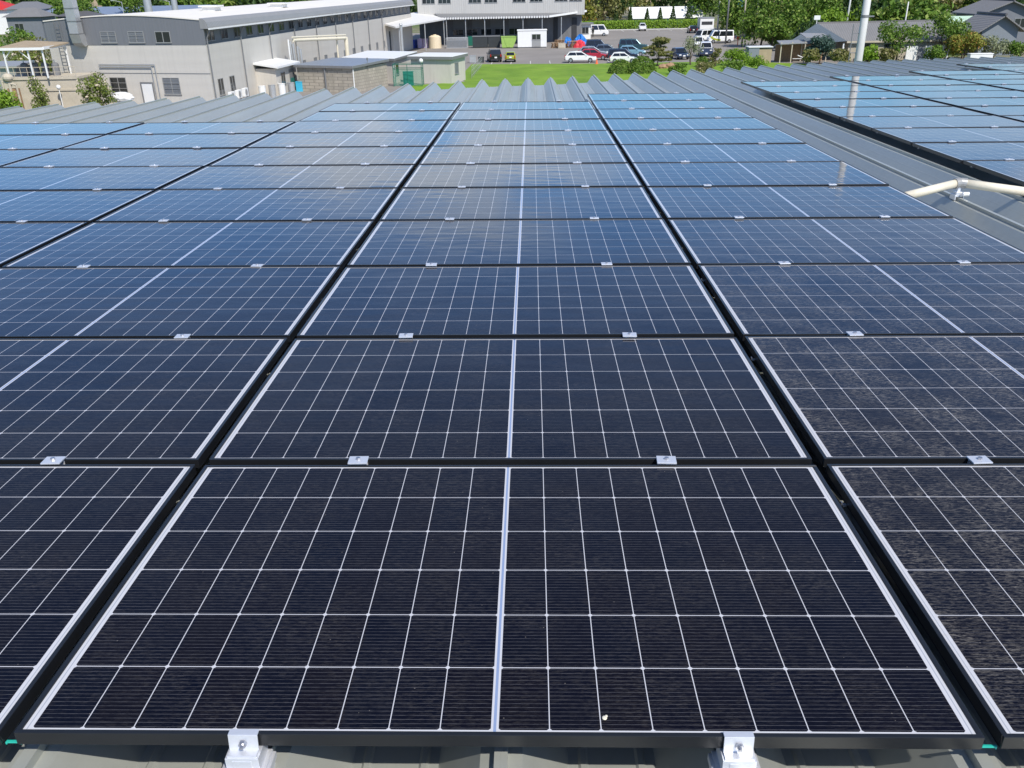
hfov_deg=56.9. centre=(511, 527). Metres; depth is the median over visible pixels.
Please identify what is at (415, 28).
ground
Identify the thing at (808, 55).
garden bush
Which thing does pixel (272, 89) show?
drum
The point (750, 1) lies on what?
broadleaf tree
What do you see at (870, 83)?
solar panel
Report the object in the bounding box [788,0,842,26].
broadleaf tree
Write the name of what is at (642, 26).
parked car
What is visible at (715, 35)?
parked van
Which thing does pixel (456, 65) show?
window
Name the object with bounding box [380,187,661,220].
solar panel
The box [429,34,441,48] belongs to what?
water tank
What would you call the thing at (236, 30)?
window
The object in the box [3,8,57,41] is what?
grey house
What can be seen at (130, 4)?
roadside tree
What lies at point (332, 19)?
window
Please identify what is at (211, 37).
window
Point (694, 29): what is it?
parked car
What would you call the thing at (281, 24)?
window
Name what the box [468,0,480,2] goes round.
window
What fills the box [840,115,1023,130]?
solar panel
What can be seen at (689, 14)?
conifer
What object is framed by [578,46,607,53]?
parked car
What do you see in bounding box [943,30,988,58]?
garden tree
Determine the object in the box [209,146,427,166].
solar panel
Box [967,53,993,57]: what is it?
water trough
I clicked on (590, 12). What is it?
wood edge tree
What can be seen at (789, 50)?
open carport
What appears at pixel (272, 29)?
window
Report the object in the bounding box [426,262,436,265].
panel clamp
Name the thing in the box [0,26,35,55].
green shrub
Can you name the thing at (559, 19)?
warehouse building
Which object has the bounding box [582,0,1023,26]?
woodland
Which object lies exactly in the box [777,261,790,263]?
panel clamp
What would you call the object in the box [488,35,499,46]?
steel container
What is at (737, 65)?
bush
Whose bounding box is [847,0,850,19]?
utility pole
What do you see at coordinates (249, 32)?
window
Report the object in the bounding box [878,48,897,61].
garden bush
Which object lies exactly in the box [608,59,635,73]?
round bush
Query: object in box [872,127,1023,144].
solar panel
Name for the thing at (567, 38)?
tarpaulin
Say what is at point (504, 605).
solar panel
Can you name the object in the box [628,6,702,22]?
white shed
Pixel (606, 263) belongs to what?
panel clamp
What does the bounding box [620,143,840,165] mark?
solar panel
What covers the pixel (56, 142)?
solar panel
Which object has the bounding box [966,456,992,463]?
panel clamp
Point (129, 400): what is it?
solar panel
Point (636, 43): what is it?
parked car
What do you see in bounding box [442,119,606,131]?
solar panel
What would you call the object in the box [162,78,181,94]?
window
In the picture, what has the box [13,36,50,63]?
green shrub
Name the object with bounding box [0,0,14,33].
red house
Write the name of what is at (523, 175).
solar panel
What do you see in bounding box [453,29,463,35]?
window
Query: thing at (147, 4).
silo
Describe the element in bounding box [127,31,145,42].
window
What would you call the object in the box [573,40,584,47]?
tarpaulin
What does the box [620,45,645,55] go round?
parked car
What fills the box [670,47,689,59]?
parked car
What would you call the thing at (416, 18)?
loading canopy
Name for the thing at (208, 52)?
factory building
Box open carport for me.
[774,33,828,62]
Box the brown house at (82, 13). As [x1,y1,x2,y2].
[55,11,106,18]
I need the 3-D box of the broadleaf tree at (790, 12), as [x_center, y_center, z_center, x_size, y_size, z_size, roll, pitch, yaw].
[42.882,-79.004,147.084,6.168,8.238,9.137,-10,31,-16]
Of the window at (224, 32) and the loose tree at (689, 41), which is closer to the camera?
the window at (224, 32)
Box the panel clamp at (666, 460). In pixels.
[656,456,676,464]
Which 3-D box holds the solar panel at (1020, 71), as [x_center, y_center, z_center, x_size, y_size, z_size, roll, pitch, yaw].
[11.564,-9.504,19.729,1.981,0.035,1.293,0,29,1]
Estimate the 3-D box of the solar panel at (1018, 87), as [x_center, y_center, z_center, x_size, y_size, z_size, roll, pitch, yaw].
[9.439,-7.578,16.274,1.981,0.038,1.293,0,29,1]
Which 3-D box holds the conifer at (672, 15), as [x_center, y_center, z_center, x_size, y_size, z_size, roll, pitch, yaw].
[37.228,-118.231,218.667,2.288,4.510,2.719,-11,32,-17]
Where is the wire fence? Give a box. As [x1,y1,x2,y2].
[471,58,481,77]
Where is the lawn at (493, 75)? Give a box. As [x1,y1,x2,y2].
[412,61,820,90]
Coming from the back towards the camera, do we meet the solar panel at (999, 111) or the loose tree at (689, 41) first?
the loose tree at (689, 41)
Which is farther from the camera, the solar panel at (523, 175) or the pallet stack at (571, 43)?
the pallet stack at (571, 43)
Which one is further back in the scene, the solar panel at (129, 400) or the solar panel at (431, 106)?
the solar panel at (431, 106)
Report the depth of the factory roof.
8.30 m
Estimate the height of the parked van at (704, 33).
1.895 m
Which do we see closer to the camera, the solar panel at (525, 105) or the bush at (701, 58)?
the solar panel at (525, 105)
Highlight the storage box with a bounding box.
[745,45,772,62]
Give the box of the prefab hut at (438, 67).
[407,52,467,82]
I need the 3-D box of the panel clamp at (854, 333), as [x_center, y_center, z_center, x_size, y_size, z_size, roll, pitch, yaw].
[1.520,-0.820,4.212,0.100,0.113,0.060,-1,29,-1]
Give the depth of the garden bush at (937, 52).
117.04 m
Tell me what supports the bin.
on the yard at (556, 55)
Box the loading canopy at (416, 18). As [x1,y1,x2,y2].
[385,12,444,50]
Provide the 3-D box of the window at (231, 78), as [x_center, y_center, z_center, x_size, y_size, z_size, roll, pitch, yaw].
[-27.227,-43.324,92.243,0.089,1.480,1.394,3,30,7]
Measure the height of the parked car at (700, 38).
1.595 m
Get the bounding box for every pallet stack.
[554,40,564,46]
[567,41,576,47]
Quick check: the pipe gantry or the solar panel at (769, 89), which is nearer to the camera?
the solar panel at (769, 89)
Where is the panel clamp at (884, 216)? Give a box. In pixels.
[879,215,889,217]
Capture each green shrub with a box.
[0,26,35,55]
[0,85,22,108]
[3,50,52,72]
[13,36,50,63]
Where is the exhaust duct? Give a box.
[62,0,87,46]
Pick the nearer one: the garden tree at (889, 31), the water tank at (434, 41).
the garden tree at (889, 31)
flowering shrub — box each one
[26,75,49,108]
[75,71,117,105]
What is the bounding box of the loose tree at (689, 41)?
[683,36,703,64]
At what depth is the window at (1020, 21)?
139.48 m
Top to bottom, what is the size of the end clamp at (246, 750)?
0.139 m
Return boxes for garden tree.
[802,34,835,63]
[876,19,929,60]
[920,10,971,47]
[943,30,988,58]
[944,31,980,58]
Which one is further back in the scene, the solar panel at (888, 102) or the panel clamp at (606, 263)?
the solar panel at (888, 102)
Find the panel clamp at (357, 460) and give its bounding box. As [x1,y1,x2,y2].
[348,456,368,464]
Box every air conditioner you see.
[235,89,241,98]
[241,88,248,97]
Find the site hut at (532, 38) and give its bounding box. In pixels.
[517,29,546,47]
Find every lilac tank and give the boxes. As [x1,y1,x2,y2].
[417,38,422,47]
[423,39,428,47]
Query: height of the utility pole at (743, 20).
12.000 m
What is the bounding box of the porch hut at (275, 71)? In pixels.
[253,58,299,95]
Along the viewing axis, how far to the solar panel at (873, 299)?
4.72 m
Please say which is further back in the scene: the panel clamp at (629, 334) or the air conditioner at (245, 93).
the air conditioner at (245, 93)
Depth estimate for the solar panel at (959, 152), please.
9.43 m
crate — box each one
[295,81,302,91]
[558,43,564,48]
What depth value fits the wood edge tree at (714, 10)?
200.17 m
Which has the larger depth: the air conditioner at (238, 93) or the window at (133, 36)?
the air conditioner at (238, 93)
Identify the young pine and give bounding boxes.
[706,48,721,65]
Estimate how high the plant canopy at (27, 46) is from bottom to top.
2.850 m
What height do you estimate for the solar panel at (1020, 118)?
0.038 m
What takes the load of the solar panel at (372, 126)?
on the factory roof
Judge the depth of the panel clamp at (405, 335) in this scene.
4.22 m
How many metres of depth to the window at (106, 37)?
88.29 m
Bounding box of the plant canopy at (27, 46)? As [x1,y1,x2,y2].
[0,40,71,77]
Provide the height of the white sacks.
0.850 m
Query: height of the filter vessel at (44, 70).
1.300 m
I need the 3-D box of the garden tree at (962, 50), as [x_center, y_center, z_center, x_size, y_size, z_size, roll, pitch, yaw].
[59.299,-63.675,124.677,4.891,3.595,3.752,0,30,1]
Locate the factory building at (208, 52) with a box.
[43,0,413,105]
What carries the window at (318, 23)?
in the factory building at (208, 52)
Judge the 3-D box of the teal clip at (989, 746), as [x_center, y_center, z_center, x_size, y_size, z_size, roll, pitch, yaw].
[0.967,0.445,1.921,0.034,0.008,0.007,0,29,1]
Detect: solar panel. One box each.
[0,122,143,134]
[0,134,104,149]
[0,149,55,166]
[0,166,203,190]
[0,190,154,223]
[0,222,87,267]
[0,266,339,341]
[0,338,287,467]
[0,464,196,744]
[1,148,240,166]
[2,221,373,269]
[14,465,984,748]
[61,133,270,148]
[96,188,397,223]
[111,121,294,133]
[160,165,414,190]
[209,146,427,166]
[209,337,811,464]
[246,132,438,148]
[275,120,447,133]
[297,265,733,338]
[300,110,454,120]
[319,102,460,111]
[347,219,690,266]
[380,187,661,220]
[403,163,642,187]
[419,144,627,163]
[432,130,615,145]
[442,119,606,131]
[450,109,599,119]
[458,101,593,109]
[587,93,717,102]
[591,100,733,110]
[597,108,751,120]
[603,117,776,132]
[611,129,805,146]
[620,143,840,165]
[632,161,888,189]
[647,186,952,221]
[668,217,1023,268]
[698,263,1023,340]
[741,81,860,87]
[744,335,1023,466]
[755,85,887,93]
[772,91,917,100]
[791,98,950,108]
[813,106,987,118]
[826,464,1023,748]
[830,75,944,81]
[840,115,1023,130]
[849,79,980,86]
[871,85,1008,91]
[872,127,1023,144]
[896,90,1023,98]
[909,70,1023,75]
[912,142,1023,163]
[925,97,1023,107]
[932,74,1023,79]
[957,63,1023,67]
[959,79,1023,85]
[959,106,1023,116]
[963,160,1023,185]
[980,67,1023,70]
[987,84,1023,90]
[1000,115,1023,121]
[1005,70,1023,72]
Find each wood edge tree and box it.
[582,0,596,20]
[585,0,621,20]
[711,0,754,14]
[843,2,860,20]
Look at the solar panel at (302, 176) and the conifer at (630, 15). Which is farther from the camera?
the conifer at (630, 15)
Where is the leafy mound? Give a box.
[719,47,751,65]
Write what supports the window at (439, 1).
in the warehouse building at (559, 19)
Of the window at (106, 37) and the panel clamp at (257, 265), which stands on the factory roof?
the panel clamp at (257, 265)
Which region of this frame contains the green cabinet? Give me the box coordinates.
[468,36,472,45]
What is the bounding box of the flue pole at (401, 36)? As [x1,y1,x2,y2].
[399,23,403,50]
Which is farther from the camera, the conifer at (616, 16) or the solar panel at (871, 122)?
the conifer at (616, 16)
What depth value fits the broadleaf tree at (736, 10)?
164.74 m
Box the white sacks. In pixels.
[112,92,134,102]
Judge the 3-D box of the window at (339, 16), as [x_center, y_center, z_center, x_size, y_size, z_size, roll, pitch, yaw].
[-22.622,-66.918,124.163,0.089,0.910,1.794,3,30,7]
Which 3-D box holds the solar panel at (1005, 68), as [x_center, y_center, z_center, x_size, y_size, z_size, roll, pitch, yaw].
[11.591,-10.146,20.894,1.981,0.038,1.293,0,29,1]
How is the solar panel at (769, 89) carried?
on the factory roof
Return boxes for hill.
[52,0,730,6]
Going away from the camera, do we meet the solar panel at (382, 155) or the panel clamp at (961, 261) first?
the panel clamp at (961, 261)
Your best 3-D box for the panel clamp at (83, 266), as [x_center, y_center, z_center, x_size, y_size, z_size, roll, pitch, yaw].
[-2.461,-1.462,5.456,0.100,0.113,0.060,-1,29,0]
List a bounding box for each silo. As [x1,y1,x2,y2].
[143,0,152,11]
[171,0,177,9]
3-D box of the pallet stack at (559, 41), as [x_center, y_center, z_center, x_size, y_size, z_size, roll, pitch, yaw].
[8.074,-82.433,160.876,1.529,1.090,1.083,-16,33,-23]
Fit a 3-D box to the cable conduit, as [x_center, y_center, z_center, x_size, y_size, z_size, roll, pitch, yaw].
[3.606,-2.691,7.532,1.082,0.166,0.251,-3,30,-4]
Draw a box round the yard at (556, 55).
[271,29,853,97]
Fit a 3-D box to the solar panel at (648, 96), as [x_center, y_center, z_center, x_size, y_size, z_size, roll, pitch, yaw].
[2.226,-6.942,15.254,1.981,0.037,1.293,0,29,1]
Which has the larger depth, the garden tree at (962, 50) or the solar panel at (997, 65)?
the garden tree at (962, 50)
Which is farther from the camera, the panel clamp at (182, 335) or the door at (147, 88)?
the door at (147, 88)
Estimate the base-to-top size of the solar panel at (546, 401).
0.037 m
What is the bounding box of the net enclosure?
[392,63,423,85]
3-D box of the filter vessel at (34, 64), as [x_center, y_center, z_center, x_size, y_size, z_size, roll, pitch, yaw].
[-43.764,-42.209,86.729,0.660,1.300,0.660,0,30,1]
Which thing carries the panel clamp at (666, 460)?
on the factory roof
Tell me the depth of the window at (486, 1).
170.86 m
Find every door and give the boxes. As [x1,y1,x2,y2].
[140,82,155,102]
[289,68,295,89]
[532,40,540,46]
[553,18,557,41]
[572,17,576,39]
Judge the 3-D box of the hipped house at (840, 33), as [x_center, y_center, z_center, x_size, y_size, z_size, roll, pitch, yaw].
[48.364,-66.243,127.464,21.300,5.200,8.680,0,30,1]
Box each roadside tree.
[49,0,64,18]
[77,0,100,12]
[115,0,144,13]
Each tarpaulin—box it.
[564,36,571,46]
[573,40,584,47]
[575,34,585,43]
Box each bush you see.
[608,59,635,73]
[627,56,656,73]
[668,62,687,73]
[695,56,708,65]
[695,61,714,72]
[720,60,745,70]
[746,55,768,68]
[802,48,820,62]
[828,48,851,61]
[862,44,879,61]
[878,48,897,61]
[923,44,946,59]
[980,34,1011,57]
[1006,40,1023,56]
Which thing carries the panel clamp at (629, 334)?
on the factory roof
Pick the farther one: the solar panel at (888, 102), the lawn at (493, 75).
the lawn at (493, 75)
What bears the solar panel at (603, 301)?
on the factory roof
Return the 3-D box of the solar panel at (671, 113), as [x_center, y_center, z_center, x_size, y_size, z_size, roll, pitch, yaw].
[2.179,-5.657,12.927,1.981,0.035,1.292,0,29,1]
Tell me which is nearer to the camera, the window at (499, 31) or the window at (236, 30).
the window at (236, 30)
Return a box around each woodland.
[1,0,313,6]
[11,0,417,12]
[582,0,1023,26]
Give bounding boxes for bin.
[469,55,475,62]
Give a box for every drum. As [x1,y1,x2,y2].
[258,85,265,92]
[268,84,276,96]
[278,83,285,94]
[287,82,294,91]
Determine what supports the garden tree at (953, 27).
on the ground at (415, 28)
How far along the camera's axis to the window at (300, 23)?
110.02 m
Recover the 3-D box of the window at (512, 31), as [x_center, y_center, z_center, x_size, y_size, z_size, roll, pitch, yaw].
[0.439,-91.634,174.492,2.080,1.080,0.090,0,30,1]
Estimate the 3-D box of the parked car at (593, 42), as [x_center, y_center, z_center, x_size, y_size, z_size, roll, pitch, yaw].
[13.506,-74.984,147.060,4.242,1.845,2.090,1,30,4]
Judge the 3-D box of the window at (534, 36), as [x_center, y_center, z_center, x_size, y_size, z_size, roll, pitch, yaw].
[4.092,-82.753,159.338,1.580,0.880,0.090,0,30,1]
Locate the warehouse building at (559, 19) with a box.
[417,0,586,43]
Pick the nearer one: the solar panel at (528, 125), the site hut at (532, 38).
the solar panel at (528, 125)
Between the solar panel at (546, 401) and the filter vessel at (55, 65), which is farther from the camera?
the filter vessel at (55, 65)
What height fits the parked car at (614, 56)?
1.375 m
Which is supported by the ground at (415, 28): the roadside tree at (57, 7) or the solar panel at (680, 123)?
the roadside tree at (57, 7)
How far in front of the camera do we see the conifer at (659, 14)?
218.09 m
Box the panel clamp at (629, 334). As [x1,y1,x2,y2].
[622,332,636,337]
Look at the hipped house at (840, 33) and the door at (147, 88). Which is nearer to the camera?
the door at (147, 88)
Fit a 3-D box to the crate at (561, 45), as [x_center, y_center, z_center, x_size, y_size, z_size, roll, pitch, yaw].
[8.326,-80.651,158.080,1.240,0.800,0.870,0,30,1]
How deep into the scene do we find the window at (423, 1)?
171.02 m
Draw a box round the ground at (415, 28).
[0,1,1023,72]
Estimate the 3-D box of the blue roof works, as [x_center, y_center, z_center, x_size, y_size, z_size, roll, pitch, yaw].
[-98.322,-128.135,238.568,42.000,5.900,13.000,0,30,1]
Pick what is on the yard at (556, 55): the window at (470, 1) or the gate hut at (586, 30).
the gate hut at (586, 30)
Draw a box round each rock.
[658,63,666,68]
[666,62,673,67]
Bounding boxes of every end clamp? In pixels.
[222,729,276,767]
[707,731,759,767]
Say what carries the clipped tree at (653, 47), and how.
on the lawn at (493, 75)
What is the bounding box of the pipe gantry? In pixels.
[287,34,348,80]
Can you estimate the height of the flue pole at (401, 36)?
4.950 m
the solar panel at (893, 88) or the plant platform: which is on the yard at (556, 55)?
the plant platform
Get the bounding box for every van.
[591,24,608,35]
[693,29,716,40]
[698,41,713,56]
[706,30,733,42]
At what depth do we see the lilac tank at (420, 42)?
164.83 m
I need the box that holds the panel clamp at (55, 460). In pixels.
[40,456,65,464]
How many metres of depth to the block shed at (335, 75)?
100.61 m
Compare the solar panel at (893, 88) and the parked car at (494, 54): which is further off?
the parked car at (494, 54)
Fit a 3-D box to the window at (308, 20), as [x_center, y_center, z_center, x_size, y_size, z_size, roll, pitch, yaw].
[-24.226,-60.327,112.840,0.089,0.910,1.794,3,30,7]
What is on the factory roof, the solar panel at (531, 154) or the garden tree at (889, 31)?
the solar panel at (531, 154)
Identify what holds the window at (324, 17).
in the factory building at (208, 52)
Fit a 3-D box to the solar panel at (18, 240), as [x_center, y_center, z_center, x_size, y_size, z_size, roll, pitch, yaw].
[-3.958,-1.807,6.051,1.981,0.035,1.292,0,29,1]
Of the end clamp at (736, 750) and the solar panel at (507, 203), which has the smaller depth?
the end clamp at (736, 750)
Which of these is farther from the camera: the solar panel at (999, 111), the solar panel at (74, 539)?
the solar panel at (999, 111)
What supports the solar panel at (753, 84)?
on the factory roof
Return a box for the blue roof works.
[45,5,201,18]
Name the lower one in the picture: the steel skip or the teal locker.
the teal locker
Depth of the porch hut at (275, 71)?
98.11 m
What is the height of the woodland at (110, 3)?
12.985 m
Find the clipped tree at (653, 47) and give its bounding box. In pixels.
[643,36,672,65]
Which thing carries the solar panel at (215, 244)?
on the factory roof
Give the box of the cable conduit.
[905,178,1023,199]
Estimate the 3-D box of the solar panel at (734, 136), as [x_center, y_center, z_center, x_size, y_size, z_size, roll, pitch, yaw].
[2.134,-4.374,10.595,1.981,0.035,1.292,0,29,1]
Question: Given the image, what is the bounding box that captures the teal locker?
[403,72,413,84]
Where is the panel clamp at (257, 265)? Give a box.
[250,264,263,266]
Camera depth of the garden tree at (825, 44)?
119.65 m
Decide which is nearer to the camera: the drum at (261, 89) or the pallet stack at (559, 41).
the drum at (261, 89)
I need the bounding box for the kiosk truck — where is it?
[697,17,714,29]
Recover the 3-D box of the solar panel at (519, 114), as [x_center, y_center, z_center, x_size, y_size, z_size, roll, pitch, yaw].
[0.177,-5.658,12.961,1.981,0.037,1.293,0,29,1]
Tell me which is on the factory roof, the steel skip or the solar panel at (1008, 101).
the solar panel at (1008, 101)
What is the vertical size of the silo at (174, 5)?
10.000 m
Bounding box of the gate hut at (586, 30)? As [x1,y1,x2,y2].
[582,22,593,38]
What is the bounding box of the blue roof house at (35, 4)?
[3,1,52,13]
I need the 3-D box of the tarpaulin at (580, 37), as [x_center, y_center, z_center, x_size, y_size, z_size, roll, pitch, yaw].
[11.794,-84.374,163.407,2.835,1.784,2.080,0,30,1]
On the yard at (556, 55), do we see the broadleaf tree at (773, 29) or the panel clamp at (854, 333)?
the broadleaf tree at (773, 29)
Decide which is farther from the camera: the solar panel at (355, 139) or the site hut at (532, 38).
the site hut at (532, 38)
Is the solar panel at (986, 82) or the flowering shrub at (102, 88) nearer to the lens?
the solar panel at (986, 82)
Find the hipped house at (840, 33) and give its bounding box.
[793,15,948,60]
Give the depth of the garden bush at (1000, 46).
119.14 m
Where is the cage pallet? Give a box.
[446,37,467,47]
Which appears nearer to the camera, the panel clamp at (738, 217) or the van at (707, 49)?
the panel clamp at (738, 217)
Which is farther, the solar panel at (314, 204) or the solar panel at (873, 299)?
the solar panel at (314, 204)
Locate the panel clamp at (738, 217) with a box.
[734,215,743,218]
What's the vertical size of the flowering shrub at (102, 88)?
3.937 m
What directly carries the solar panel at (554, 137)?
on the factory roof
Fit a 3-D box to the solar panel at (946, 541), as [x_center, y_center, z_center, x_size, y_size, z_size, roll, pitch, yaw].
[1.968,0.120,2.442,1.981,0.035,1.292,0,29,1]
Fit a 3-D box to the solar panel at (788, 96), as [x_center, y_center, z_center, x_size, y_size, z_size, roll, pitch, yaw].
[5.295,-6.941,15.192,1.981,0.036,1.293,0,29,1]
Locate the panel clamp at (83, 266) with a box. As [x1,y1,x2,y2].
[77,264,90,267]
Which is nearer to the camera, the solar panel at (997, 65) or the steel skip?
the solar panel at (997, 65)
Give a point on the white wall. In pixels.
(912, 53)
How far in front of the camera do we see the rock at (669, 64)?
119.51 m
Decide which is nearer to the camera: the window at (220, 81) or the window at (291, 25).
the window at (220, 81)
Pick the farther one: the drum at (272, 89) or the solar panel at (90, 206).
the drum at (272, 89)
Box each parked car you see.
[487,49,501,61]
[504,51,516,61]
[564,51,596,62]
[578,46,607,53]
[582,48,607,59]
[585,39,611,46]
[596,44,613,50]
[607,48,638,57]
[609,52,634,61]
[618,38,648,49]
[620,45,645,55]
[638,23,646,30]
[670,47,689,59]
[687,26,697,32]
[693,36,702,45]
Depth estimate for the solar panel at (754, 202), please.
7.02 m
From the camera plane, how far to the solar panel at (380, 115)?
12.97 m
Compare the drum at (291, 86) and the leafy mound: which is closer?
the drum at (291, 86)
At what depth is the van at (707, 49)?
135.64 m
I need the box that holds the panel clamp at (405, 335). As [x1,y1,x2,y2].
[399,333,412,337]
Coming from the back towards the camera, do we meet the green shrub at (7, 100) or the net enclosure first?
the net enclosure
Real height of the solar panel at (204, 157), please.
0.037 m
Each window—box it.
[14,23,23,30]
[99,32,117,43]
[109,77,127,92]
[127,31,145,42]
[154,31,171,42]
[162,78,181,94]
[206,30,215,41]
[217,78,225,95]
[220,28,228,39]
[229,75,235,90]
[233,27,241,37]
[245,25,253,35]
[257,24,264,33]
[268,22,274,32]
[278,21,284,30]
[280,72,286,83]
[288,20,293,29]
[297,19,303,27]
[306,18,311,26]
[314,17,319,25]
[323,16,327,24]
[330,15,334,23]
[338,14,341,22]
[422,0,434,3]
[438,0,450,3]
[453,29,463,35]
[454,62,458,73]
[467,29,477,35]
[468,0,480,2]
[481,29,491,34]
[484,0,496,2]
[495,28,505,34]
[509,28,519,34]
[532,34,540,39]
[582,27,588,33]
[883,43,897,49]
[1014,18,1023,27]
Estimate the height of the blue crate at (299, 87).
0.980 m
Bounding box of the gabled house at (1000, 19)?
[951,0,1023,55]
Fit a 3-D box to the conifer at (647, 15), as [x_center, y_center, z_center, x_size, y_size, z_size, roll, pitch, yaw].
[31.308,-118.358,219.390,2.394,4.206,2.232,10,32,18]
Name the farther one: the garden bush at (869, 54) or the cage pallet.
the cage pallet
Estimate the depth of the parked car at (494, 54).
132.93 m
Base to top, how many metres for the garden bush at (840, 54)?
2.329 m
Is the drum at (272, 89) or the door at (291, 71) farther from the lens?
the door at (291, 71)
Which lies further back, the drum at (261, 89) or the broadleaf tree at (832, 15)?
the broadleaf tree at (832, 15)
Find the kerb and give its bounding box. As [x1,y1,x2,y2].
[610,28,687,29]
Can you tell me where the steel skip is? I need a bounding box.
[501,36,517,47]
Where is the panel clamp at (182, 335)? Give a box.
[174,334,190,337]
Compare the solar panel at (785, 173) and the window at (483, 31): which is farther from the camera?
the window at (483, 31)
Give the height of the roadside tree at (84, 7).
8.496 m
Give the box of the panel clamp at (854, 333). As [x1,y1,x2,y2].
[846,331,863,335]
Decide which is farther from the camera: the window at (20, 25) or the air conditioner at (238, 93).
the window at (20, 25)
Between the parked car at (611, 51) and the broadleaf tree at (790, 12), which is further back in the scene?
the broadleaf tree at (790, 12)
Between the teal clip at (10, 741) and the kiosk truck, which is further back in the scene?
the kiosk truck
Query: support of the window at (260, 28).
in the factory building at (208, 52)
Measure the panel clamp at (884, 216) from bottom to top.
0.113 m
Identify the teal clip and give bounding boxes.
[5,740,21,744]
[982,744,996,748]
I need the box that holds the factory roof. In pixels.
[0,56,1023,767]
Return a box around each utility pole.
[725,0,729,43]
[741,0,746,46]
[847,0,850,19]
[848,0,873,62]
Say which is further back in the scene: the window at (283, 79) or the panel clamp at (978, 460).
the window at (283, 79)
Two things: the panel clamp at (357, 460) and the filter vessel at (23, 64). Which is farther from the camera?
the filter vessel at (23, 64)
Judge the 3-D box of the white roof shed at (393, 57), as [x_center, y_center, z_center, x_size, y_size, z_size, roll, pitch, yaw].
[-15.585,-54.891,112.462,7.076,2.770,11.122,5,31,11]
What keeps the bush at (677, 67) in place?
on the lawn at (493, 75)
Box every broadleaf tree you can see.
[716,0,748,36]
[736,0,778,36]
[738,0,781,45]
[755,13,795,48]
[769,0,810,37]
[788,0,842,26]
[789,17,823,39]
[811,6,848,23]
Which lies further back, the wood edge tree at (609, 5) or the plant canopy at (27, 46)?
the wood edge tree at (609, 5)
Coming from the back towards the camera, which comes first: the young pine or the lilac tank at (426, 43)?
the lilac tank at (426, 43)
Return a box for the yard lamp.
[56,85,62,105]
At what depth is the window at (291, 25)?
107.18 m
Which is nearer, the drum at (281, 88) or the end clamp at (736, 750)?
the end clamp at (736, 750)
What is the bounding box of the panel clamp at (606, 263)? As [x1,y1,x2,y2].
[601,262,611,264]
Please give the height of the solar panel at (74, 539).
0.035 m
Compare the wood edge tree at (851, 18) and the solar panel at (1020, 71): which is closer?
the solar panel at (1020, 71)
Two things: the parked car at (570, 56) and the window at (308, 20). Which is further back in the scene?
the parked car at (570, 56)
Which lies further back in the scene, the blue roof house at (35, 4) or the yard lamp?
the blue roof house at (35, 4)
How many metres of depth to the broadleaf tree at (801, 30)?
134.42 m
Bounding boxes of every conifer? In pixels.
[612,7,618,22]
[627,6,633,25]
[644,8,650,25]
[656,7,662,24]
[668,6,675,24]
[685,3,693,22]
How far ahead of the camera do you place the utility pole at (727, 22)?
159.55 m
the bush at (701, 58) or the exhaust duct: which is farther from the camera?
the bush at (701, 58)
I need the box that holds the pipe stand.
[1,73,24,108]
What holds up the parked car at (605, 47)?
on the yard at (556, 55)
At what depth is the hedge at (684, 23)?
211.90 m
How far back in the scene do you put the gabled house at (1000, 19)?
131.80 m
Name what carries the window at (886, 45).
in the hipped house at (840, 33)
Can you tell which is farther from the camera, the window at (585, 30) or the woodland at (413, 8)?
the woodland at (413, 8)
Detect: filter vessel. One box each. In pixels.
[20,60,30,75]
[32,60,40,75]
[41,61,50,75]
[51,60,60,75]
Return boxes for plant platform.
[0,66,98,109]
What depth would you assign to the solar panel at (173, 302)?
4.79 m
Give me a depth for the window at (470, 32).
174.70 m
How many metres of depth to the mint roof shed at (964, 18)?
135.71 m
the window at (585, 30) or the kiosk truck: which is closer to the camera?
the window at (585, 30)
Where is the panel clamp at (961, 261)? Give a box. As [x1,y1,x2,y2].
[956,260,970,262]
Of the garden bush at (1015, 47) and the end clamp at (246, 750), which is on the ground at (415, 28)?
the garden bush at (1015, 47)
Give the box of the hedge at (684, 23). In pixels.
[582,19,714,29]
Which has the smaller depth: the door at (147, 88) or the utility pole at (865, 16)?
the utility pole at (865, 16)
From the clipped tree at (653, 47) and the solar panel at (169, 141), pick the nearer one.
the solar panel at (169, 141)
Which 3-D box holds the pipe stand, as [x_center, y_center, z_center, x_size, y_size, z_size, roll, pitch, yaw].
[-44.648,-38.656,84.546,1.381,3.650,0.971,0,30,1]
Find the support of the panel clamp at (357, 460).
on the factory roof
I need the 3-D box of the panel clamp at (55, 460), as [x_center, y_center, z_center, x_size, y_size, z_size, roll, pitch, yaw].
[-1.496,-0.179,3.106,0.100,0.113,0.060,-1,29,-1]
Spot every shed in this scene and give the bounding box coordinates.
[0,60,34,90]
[293,58,388,92]
[342,51,416,83]
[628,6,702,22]
[945,16,971,51]
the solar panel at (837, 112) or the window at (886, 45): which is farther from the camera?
the window at (886, 45)
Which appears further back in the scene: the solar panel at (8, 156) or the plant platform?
the plant platform
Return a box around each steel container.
[472,36,487,46]
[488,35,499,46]
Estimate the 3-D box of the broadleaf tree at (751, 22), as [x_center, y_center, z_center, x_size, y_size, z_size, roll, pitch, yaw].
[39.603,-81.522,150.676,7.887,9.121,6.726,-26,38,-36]
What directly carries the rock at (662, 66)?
on the lawn at (493, 75)
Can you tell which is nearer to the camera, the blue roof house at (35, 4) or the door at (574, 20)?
the door at (574, 20)
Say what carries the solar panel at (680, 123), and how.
on the factory roof
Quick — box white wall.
[905,46,944,60]
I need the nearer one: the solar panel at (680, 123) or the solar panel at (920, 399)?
the solar panel at (920, 399)

